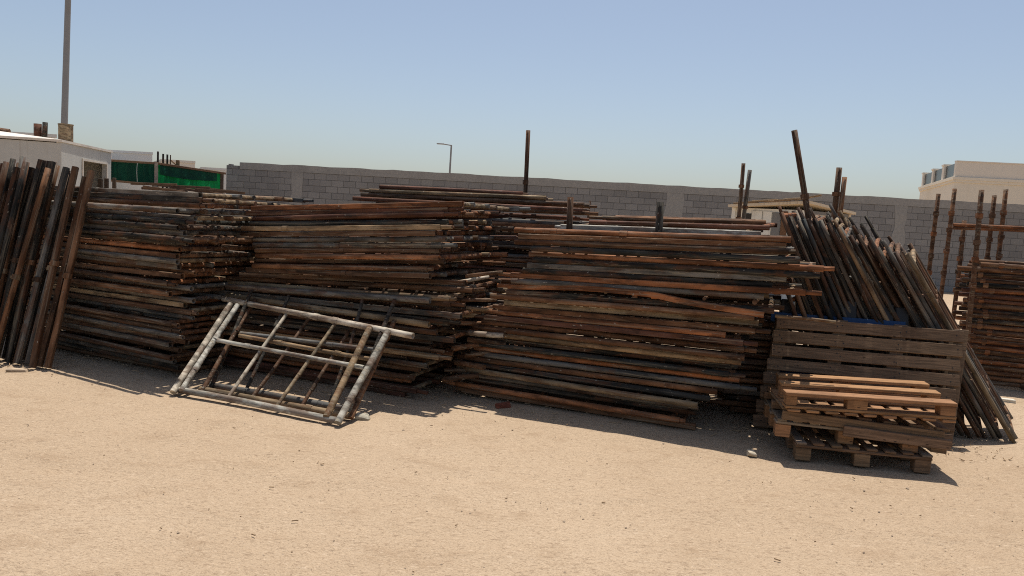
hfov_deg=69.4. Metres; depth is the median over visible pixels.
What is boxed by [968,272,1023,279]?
ledger tube
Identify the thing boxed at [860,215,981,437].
scaffold ladder
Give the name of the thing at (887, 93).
sky
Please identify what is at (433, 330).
scaffold section
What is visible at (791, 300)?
scaffold ladder
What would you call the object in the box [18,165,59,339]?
scaffold post
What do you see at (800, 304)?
scaffold ladder
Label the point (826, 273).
scaffold ladder
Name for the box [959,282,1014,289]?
ledger tube
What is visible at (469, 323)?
loose rod
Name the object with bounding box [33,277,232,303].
scaffold section
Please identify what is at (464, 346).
loose rod
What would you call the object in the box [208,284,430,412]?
leaning scaffold
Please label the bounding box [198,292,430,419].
leaning scaffold
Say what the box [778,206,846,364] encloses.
scaffold ladder
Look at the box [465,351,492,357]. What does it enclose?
loose rod
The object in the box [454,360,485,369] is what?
loose rod
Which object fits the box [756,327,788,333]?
scaffold section
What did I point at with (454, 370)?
loose rod
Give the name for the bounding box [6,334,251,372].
scaffold section
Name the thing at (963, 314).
ledger tube
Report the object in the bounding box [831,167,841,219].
scaffold pole
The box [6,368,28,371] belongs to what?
wood scrap
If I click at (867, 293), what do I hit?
scaffold ladder
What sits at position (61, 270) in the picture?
scaffold post
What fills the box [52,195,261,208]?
scaffold section
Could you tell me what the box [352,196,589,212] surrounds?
scaffold section
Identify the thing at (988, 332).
ledger tube
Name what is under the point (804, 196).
scaffold pole
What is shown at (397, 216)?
scaffold section
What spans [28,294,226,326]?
scaffold section
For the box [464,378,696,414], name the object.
scaffold section
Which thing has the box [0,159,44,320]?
scaffold post
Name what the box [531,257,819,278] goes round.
scaffold section
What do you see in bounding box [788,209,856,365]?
scaffold ladder
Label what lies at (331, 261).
scaffold section
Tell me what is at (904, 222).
block wall
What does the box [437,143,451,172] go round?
street lamp
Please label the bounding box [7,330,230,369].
scaffold section
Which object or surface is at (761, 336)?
scaffold section
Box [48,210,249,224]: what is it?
scaffold section
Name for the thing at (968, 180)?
cream building
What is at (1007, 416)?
scaffold ladder
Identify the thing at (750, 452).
wood scrap
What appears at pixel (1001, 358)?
ledger tube
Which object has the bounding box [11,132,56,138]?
building
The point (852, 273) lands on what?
scaffold ladder
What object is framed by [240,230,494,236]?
scaffold section
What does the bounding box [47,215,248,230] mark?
scaffold section
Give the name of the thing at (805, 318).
loose rod
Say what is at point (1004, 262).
ledger tube
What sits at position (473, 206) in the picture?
scaffold section
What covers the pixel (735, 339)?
scaffold section
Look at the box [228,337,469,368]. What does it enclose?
scaffold section
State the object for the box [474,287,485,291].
loose rod
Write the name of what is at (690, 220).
scaffold section
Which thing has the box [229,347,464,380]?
scaffold section
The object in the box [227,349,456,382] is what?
scaffold section
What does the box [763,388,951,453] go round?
wooden pallet
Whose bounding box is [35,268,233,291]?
scaffold section
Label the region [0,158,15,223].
scaffold post
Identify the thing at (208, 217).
scaffold section
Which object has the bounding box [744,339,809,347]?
scaffold section
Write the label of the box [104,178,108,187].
stub post
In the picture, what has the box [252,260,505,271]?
scaffold section
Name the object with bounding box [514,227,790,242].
scaffold section
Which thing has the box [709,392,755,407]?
scaffold section
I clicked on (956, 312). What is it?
ledger tube
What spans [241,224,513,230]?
scaffold section
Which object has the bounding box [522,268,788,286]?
scaffold section
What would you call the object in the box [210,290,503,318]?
scaffold section
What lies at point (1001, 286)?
ledger tube
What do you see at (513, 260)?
scaffold section
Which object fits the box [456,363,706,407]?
scaffold section
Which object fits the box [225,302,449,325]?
scaffold section
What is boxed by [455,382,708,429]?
scaffold section
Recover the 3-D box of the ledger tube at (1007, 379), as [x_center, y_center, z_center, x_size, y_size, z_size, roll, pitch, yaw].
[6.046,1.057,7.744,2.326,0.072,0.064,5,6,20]
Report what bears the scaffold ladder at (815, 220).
on the ground
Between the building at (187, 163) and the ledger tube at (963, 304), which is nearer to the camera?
the ledger tube at (963, 304)
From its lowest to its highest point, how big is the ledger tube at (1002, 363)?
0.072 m
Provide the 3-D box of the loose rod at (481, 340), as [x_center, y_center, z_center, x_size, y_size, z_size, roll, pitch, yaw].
[-0.211,0.455,6.241,0.342,0.053,0.050,5,6,14]
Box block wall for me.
[226,162,1023,292]
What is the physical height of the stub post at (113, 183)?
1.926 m
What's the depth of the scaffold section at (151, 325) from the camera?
6.57 m
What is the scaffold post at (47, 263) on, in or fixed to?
on the ground
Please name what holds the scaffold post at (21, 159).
on the ground
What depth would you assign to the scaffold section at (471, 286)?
6.49 m
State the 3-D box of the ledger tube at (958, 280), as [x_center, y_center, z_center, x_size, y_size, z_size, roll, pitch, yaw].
[6.368,0.008,8.431,2.284,0.051,0.051,5,6,20]
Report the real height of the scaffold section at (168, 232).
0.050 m
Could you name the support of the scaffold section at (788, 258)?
on the scaffold section at (810, 266)
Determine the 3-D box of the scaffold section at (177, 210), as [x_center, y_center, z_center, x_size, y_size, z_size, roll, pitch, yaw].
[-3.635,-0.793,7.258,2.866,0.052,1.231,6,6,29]
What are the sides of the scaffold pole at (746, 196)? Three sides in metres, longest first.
2.502 x 0.094 x 0.092 m
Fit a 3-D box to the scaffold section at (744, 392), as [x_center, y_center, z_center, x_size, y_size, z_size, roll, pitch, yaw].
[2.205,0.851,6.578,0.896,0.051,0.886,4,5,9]
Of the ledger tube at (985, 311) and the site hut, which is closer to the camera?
the ledger tube at (985, 311)
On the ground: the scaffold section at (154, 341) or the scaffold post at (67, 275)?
the scaffold post at (67, 275)
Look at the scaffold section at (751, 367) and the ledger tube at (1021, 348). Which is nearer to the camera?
the scaffold section at (751, 367)
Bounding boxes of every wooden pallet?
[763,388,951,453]
[763,399,917,452]
[767,372,957,422]
[781,425,932,473]
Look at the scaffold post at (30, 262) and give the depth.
6.66 m
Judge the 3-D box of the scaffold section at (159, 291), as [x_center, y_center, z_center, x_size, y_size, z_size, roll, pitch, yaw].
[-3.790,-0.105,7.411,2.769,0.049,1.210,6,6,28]
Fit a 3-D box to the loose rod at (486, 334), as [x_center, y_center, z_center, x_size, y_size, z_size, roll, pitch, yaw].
[-0.217,0.385,6.160,0.321,0.059,0.059,5,6,21]
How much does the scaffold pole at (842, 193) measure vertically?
2.271 m
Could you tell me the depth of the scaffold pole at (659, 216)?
5.85 m
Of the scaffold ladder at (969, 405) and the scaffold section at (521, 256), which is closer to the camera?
the scaffold ladder at (969, 405)
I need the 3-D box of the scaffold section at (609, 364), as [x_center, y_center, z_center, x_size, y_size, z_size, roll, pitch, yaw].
[1.046,0.579,6.463,2.643,0.051,1.217,5,6,20]
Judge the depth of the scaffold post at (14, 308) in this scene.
6.75 m
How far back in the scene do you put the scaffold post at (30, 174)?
6.83 m
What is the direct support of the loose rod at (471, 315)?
on the scaffold section at (448, 321)
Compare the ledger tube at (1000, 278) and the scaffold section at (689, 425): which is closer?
the scaffold section at (689, 425)
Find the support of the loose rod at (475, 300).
attached to the scaffold section at (450, 303)
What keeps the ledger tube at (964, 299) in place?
on the ledger tube at (963, 304)
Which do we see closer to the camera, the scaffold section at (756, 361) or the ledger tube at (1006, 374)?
the scaffold section at (756, 361)
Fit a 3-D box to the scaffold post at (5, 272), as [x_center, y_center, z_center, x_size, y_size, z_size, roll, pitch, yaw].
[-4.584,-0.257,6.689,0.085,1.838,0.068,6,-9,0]
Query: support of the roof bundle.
on the site cabin
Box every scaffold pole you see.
[522,130,529,227]
[559,197,573,381]
[649,202,663,412]
[736,163,744,218]
[741,170,751,218]
[791,130,811,218]
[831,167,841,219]
[837,177,846,217]
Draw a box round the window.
[746,213,751,218]
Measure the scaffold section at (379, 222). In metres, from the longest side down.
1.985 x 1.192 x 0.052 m
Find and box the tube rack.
[927,188,1023,344]
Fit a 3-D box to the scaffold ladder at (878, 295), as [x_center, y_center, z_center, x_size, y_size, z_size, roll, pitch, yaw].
[3.237,0.318,6.190,0.046,1.948,0.507,-29,-1,32]
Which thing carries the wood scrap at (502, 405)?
on the ground
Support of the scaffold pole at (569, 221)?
on the ground
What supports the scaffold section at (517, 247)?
on the scaffold section at (515, 251)
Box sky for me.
[0,0,1023,198]
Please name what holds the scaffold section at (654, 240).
on the scaffold section at (788, 249)
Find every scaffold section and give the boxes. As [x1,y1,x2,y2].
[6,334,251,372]
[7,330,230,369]
[20,328,247,364]
[21,323,235,360]
[23,319,237,352]
[24,310,284,344]
[24,315,230,346]
[26,305,259,338]
[27,296,231,333]
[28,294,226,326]
[29,288,224,319]
[30,286,240,314]
[31,281,221,307]
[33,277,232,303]
[34,269,224,296]
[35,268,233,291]
[36,263,238,286]
[37,259,245,278]
[39,246,256,269]
[40,244,255,264]
[41,239,255,258]
[43,234,259,251]
[44,230,252,245]
[45,225,252,242]
[46,220,298,236]
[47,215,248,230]
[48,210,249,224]
[50,205,252,220]
[51,200,250,215]
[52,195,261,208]
[53,190,293,205]
[54,186,313,202]
[59,256,251,274]
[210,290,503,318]
[213,356,456,394]
[214,320,466,353]
[220,293,496,324]
[222,306,481,335]
[224,287,502,306]
[224,358,453,396]
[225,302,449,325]
[225,344,459,371]
[226,276,510,292]
[226,327,469,359]
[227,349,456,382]
[228,281,506,301]
[228,312,489,342]
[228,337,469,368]
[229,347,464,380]
[230,314,461,343]
[236,327,468,359]
[239,272,498,285]
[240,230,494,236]
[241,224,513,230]
[246,207,500,215]
[246,267,505,278]
[249,219,491,225]
[251,201,530,211]
[252,211,509,220]
[252,242,492,247]
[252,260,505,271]
[253,235,517,241]
[254,246,497,253]
[255,252,507,260]
[256,257,501,264]
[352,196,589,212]
[359,188,552,200]
[360,192,596,208]
[376,202,597,215]
[379,185,545,195]
[437,235,540,245]
[443,380,721,422]
[447,241,531,249]
[449,219,554,227]
[453,359,724,401]
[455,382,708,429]
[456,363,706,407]
[457,265,523,272]
[457,348,752,394]
[460,251,545,258]
[462,370,698,409]
[463,218,581,224]
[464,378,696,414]
[467,257,531,262]
[470,328,737,368]
[471,343,756,391]
[472,325,755,360]
[474,314,803,346]
[474,334,739,382]
[476,248,530,254]
[478,327,740,364]
[479,329,745,377]
[481,319,756,352]
[482,309,769,337]
[483,225,527,231]
[490,262,526,267]
[490,290,753,320]
[492,304,778,333]
[495,231,525,234]
[497,283,768,317]
[498,272,821,295]
[503,213,588,220]
[504,300,758,325]
[506,289,783,313]
[511,278,763,299]
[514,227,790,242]
[514,239,795,254]
[518,233,790,247]
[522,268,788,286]
[527,262,786,281]
[529,251,834,271]
[531,246,799,263]
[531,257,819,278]
[555,221,762,234]
[589,215,765,224]
[589,220,776,229]
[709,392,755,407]
[713,381,759,395]
[736,377,761,389]
[737,352,815,361]
[737,370,762,383]
[738,364,765,370]
[740,333,771,339]
[741,357,766,365]
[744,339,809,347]
[747,346,769,352]
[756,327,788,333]
[762,316,774,327]
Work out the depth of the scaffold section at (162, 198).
6.50 m
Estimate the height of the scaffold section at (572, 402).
0.050 m
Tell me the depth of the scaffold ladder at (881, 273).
5.98 m
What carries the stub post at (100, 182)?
on the ground
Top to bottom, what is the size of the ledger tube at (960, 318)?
0.053 m
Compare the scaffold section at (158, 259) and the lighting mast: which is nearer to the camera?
the scaffold section at (158, 259)
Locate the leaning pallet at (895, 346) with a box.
[753,318,968,447]
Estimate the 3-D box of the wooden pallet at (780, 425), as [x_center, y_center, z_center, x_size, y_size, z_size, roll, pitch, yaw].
[2.342,0.979,5.345,0.931,0.133,0.623,5,6,11]
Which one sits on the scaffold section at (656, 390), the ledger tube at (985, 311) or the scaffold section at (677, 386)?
the scaffold section at (677, 386)
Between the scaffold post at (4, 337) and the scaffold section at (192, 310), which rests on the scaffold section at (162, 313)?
the scaffold section at (192, 310)
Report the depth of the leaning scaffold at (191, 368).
5.81 m
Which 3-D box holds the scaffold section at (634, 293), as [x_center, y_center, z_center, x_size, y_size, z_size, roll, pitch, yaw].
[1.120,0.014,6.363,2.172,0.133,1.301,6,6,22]
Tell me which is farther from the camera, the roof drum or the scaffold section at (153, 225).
the roof drum
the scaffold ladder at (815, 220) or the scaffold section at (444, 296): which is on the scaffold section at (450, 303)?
the scaffold section at (444, 296)
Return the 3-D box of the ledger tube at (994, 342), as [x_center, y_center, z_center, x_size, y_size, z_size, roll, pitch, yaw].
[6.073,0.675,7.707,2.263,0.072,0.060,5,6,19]
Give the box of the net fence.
[111,159,225,193]
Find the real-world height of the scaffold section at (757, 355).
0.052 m
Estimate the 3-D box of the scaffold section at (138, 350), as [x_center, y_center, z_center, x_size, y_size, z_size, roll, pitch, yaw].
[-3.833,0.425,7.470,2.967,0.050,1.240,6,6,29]
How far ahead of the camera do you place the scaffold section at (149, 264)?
6.61 m
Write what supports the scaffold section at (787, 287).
on the scaffold section at (729, 294)
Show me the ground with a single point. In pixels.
(74, 500)
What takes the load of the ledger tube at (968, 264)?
on the ledger tube
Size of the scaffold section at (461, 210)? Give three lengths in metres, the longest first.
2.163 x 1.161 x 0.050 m
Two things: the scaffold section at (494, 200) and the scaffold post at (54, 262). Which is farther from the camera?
the scaffold section at (494, 200)
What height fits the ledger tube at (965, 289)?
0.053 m
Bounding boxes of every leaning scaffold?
[170,296,414,424]
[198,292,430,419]
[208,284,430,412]
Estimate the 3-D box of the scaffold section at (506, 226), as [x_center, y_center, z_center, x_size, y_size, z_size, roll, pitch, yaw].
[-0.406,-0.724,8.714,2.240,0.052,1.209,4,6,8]
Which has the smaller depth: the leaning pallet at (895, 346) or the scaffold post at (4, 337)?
the leaning pallet at (895, 346)
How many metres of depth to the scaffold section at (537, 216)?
8.06 m
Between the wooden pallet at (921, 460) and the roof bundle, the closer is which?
the wooden pallet at (921, 460)
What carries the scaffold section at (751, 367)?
on the scaffold section
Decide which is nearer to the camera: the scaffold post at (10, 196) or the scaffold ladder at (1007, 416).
the scaffold ladder at (1007, 416)
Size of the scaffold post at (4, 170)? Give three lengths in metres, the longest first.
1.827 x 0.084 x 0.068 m
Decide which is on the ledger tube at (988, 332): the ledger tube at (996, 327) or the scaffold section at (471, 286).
the ledger tube at (996, 327)
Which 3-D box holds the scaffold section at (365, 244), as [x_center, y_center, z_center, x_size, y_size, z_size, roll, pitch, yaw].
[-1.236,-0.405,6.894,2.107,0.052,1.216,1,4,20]
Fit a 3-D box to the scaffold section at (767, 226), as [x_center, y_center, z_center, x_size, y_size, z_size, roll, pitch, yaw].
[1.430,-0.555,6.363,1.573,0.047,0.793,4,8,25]
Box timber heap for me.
[131,182,249,200]
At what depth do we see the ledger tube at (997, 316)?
7.96 m
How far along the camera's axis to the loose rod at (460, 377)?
6.21 m
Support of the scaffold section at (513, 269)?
on the scaffold section
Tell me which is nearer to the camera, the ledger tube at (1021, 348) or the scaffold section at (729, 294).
the scaffold section at (729, 294)
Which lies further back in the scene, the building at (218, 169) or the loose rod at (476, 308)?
the building at (218, 169)
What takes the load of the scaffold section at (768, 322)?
on the scaffold section at (769, 328)
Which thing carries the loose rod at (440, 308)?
on the scaffold section at (408, 309)
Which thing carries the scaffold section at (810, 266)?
on the scaffold section at (743, 271)
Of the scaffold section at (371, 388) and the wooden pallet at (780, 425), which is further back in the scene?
the scaffold section at (371, 388)
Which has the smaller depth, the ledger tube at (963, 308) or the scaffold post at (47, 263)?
the scaffold post at (47, 263)
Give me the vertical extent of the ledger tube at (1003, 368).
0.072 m
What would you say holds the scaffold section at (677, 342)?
on the scaffold section at (675, 349)
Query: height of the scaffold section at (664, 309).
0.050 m
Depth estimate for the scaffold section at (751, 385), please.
6.16 m
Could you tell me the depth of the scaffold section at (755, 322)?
5.82 m
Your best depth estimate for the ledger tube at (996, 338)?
7.99 m
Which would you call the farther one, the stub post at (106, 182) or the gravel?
the stub post at (106, 182)
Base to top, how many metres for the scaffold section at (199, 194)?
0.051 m
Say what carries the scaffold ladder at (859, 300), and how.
on the ground
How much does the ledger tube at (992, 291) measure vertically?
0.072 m
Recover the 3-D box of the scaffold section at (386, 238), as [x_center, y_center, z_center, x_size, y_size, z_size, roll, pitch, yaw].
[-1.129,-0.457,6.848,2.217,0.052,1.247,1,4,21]
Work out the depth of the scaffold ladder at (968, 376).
5.92 m
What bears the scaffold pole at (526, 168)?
on the ground
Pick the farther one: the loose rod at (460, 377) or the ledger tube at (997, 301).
the ledger tube at (997, 301)
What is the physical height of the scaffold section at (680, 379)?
0.050 m
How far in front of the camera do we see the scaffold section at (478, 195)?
8.13 m
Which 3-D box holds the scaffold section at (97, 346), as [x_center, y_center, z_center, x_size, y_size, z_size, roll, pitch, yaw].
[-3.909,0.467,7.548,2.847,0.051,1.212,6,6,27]
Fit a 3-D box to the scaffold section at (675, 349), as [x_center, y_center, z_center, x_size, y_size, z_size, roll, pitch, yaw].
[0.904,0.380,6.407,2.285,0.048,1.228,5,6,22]
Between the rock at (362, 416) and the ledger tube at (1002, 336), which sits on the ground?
the rock at (362, 416)
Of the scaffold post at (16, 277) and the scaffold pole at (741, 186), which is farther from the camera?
the scaffold pole at (741, 186)
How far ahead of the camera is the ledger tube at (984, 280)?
7.96 m
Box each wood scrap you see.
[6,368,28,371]
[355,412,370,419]
[495,401,510,408]
[746,449,756,457]
[1002,398,1015,402]
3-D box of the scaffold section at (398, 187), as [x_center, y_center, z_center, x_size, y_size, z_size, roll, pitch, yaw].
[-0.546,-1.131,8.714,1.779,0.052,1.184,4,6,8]
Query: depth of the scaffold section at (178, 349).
6.66 m
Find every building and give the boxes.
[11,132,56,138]
[111,150,152,189]
[152,159,194,191]
[199,167,226,189]
[918,160,1023,204]
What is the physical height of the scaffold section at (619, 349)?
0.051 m
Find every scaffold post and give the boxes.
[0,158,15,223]
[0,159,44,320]
[0,161,8,202]
[0,161,28,283]
[0,162,29,301]
[0,167,20,252]
[0,167,34,307]
[0,167,50,343]
[0,198,35,356]
[2,160,47,357]
[4,161,55,362]
[13,162,57,358]
[13,167,69,363]
[13,175,68,361]
[18,156,25,174]
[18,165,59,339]
[22,171,70,359]
[24,173,69,360]
[24,244,54,363]
[29,166,78,367]
[37,176,85,366]
[44,170,94,367]
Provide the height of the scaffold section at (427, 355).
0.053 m
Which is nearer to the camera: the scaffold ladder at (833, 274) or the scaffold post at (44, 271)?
the scaffold ladder at (833, 274)
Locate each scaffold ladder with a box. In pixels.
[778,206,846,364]
[786,295,817,361]
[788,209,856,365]
[789,278,824,362]
[794,278,827,348]
[796,207,870,366]
[796,218,863,365]
[806,215,878,367]
[808,207,883,367]
[818,211,883,353]
[825,215,910,370]
[826,203,902,369]
[833,210,915,370]
[841,220,955,436]
[848,217,963,435]
[851,225,972,438]
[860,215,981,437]
[878,240,986,438]
[882,235,996,438]
[893,242,1002,437]
[902,249,1017,439]
[905,243,1016,443]
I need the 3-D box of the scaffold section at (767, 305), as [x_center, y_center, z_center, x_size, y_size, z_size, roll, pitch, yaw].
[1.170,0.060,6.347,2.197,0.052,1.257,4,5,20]
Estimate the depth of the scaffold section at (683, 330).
5.83 m
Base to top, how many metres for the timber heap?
1.889 m
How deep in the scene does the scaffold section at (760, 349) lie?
6.11 m
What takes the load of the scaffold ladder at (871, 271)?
on the ground
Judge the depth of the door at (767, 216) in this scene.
16.37 m
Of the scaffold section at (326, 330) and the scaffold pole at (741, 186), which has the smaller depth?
the scaffold section at (326, 330)
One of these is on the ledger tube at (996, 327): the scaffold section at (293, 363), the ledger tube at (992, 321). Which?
the ledger tube at (992, 321)
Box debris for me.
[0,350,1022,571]
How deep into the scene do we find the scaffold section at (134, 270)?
6.63 m
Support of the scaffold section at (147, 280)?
on the scaffold section at (191, 287)
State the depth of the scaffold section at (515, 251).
8.11 m
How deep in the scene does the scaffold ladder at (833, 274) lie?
6.04 m
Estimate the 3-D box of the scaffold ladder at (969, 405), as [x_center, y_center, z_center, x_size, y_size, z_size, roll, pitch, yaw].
[3.502,0.404,6.172,0.047,1.798,0.513,-29,-1,32]
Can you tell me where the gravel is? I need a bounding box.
[0,359,1013,574]
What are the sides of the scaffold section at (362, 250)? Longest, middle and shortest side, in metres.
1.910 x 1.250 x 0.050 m
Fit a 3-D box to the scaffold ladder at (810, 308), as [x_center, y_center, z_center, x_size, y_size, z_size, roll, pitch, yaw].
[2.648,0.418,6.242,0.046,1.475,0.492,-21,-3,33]
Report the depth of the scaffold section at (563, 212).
7.93 m
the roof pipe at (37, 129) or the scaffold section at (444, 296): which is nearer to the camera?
the scaffold section at (444, 296)
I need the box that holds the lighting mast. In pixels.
[61,0,70,123]
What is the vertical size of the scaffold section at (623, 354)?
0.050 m
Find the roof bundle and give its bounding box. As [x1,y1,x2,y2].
[0,128,10,132]
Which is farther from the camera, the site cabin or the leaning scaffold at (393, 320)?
the site cabin
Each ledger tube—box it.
[952,310,966,314]
[954,287,964,290]
[954,301,967,305]
[956,278,966,282]
[956,315,966,320]
[957,266,1023,274]
[958,292,1023,301]
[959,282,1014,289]
[959,306,967,310]
[959,322,1023,327]
[961,277,1023,284]
[961,303,1023,311]
[962,287,1023,296]
[962,312,1023,321]
[962,326,1023,332]
[963,297,1017,305]
[966,282,1023,289]
[966,312,1023,320]
[966,318,1023,326]
[967,263,1019,269]
[967,297,1023,305]
[967,302,1023,310]
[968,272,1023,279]
[968,275,1023,280]
[970,333,1023,342]
[970,338,1023,347]
[970,342,1023,349]
[970,343,1023,353]
[971,332,1023,338]
[972,323,1023,331]
[972,348,1023,357]
[973,308,1023,315]
[973,329,1023,337]
[974,353,1023,362]
[975,287,1023,294]
[977,358,1023,367]
[978,259,1023,264]
[980,262,1023,269]
[981,364,1023,372]
[985,370,1023,379]
[988,375,1023,382]
[991,380,1023,389]
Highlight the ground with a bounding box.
[0,292,1023,575]
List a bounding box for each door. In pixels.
[751,211,762,219]
[761,211,771,234]
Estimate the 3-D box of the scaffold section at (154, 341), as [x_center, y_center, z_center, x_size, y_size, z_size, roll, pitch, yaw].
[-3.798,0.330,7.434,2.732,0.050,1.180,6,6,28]
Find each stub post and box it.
[98,178,102,187]
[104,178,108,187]
[112,178,115,188]
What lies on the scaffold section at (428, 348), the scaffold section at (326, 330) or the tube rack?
the scaffold section at (326, 330)
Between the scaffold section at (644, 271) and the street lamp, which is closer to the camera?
the scaffold section at (644, 271)
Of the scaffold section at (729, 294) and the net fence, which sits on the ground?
the net fence
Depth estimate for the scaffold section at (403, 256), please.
6.37 m
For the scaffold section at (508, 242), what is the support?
on the scaffold section at (517, 247)
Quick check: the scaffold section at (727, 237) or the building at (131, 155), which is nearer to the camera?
the scaffold section at (727, 237)
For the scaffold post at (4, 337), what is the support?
on the ground
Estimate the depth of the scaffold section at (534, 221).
8.03 m
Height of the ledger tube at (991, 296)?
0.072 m
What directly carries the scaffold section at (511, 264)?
on the scaffold section at (513, 269)
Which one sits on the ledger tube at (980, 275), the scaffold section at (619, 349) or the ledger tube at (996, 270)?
the ledger tube at (996, 270)
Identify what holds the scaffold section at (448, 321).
on the scaffold section at (309, 311)
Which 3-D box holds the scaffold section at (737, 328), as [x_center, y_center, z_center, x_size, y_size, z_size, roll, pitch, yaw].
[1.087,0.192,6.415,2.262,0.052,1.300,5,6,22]
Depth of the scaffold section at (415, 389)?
6.47 m
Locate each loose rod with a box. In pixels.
[431,297,484,310]
[442,372,478,381]
[444,368,492,371]
[451,343,480,350]
[453,320,481,325]
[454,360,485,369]
[456,298,496,301]
[462,313,492,316]
[463,275,488,281]
[465,270,502,277]
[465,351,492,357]
[466,306,492,310]
[467,337,506,344]
[468,330,503,337]
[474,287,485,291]
[775,314,835,323]
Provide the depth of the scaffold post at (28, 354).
6.58 m
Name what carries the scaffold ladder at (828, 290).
on the ground
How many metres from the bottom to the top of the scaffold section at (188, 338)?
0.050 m
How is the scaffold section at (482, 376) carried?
on the scaffold section at (596, 398)
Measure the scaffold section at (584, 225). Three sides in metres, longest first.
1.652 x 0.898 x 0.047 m
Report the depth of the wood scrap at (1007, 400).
7.33 m
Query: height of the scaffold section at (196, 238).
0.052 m
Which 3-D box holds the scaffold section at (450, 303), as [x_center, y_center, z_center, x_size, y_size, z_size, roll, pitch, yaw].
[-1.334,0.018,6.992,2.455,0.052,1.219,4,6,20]
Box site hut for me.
[728,194,855,298]
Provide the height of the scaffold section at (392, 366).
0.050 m
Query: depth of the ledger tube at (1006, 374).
7.98 m
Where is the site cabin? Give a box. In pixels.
[0,131,112,187]
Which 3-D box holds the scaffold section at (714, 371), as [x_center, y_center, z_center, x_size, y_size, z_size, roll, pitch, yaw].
[1.104,0.536,6.419,2.588,0.050,1.289,5,6,21]
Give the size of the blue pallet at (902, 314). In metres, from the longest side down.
1.065 x 1.060 x 0.140 m
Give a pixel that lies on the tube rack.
(978, 227)
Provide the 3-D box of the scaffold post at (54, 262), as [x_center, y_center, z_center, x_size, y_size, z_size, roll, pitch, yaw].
[-4.057,-0.202,6.543,0.084,1.819,0.068,7,-9,1]
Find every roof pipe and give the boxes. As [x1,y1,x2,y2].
[34,123,41,136]
[42,122,47,136]
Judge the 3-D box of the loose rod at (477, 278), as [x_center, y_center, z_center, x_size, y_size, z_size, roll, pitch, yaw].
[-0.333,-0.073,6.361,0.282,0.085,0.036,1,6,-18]
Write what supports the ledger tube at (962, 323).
on the ledger tube at (964, 328)
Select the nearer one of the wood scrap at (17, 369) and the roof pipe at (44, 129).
the wood scrap at (17, 369)
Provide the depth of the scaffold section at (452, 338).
6.42 m
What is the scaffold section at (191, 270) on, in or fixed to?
on the scaffold section at (134, 270)
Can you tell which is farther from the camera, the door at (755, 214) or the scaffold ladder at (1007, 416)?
the door at (755, 214)
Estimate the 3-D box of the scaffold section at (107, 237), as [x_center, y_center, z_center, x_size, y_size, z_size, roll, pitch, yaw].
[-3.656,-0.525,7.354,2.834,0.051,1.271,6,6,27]
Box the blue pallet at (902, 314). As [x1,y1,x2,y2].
[770,299,908,374]
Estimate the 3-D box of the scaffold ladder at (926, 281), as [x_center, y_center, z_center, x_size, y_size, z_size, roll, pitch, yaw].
[3.683,0.441,6.067,0.047,1.771,0.517,-29,-1,32]
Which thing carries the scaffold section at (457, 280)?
on the scaffold section at (471, 286)
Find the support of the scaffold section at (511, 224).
on the scaffold section at (506, 226)
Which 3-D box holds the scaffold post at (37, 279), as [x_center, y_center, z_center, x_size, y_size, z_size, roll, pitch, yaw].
[-4.246,-0.223,6.671,0.085,1.818,0.069,9,-9,1]
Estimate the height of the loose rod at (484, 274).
0.087 m
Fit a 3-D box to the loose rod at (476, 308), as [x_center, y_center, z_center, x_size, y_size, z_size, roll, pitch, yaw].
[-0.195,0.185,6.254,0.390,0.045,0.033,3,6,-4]
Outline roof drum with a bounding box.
[58,123,73,141]
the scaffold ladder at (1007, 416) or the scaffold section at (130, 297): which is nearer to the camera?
the scaffold ladder at (1007, 416)
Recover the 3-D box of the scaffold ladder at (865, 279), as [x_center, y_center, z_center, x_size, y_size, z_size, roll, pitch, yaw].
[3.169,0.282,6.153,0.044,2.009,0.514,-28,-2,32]
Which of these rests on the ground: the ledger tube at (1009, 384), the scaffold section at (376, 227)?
the ledger tube at (1009, 384)
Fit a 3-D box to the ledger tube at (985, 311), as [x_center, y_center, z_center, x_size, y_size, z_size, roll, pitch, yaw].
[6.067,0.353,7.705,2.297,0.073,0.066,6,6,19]
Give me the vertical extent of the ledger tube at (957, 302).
0.056 m
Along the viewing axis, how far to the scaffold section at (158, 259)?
6.53 m
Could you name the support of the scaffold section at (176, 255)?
on the scaffold section at (158, 259)
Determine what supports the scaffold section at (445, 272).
on the scaffold section at (457, 280)
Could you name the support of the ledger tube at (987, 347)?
on the ledger tube at (991, 352)
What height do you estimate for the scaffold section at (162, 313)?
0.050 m
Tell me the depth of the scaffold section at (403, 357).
6.49 m
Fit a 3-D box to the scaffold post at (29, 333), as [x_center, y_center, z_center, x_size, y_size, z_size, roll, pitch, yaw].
[-4.318,-0.233,6.829,0.086,1.793,0.068,8,-8,1]
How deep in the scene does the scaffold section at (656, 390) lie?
5.93 m
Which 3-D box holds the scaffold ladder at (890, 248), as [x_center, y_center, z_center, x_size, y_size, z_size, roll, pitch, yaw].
[3.523,0.363,6.101,0.045,1.830,0.492,-30,-1,32]
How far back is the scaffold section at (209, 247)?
6.61 m
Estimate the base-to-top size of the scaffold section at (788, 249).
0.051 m
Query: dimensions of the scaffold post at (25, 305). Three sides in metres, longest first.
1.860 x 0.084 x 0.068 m
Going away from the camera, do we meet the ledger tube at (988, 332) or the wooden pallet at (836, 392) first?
the wooden pallet at (836, 392)
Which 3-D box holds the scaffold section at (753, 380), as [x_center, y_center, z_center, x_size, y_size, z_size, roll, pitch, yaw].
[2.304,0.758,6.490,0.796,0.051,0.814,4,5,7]
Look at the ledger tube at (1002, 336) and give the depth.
8.32 m
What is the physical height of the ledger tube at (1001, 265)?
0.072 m
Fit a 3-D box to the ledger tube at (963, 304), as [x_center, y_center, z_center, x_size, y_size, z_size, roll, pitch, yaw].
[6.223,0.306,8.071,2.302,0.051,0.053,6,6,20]
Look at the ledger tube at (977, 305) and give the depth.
7.96 m
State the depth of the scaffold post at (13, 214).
6.59 m

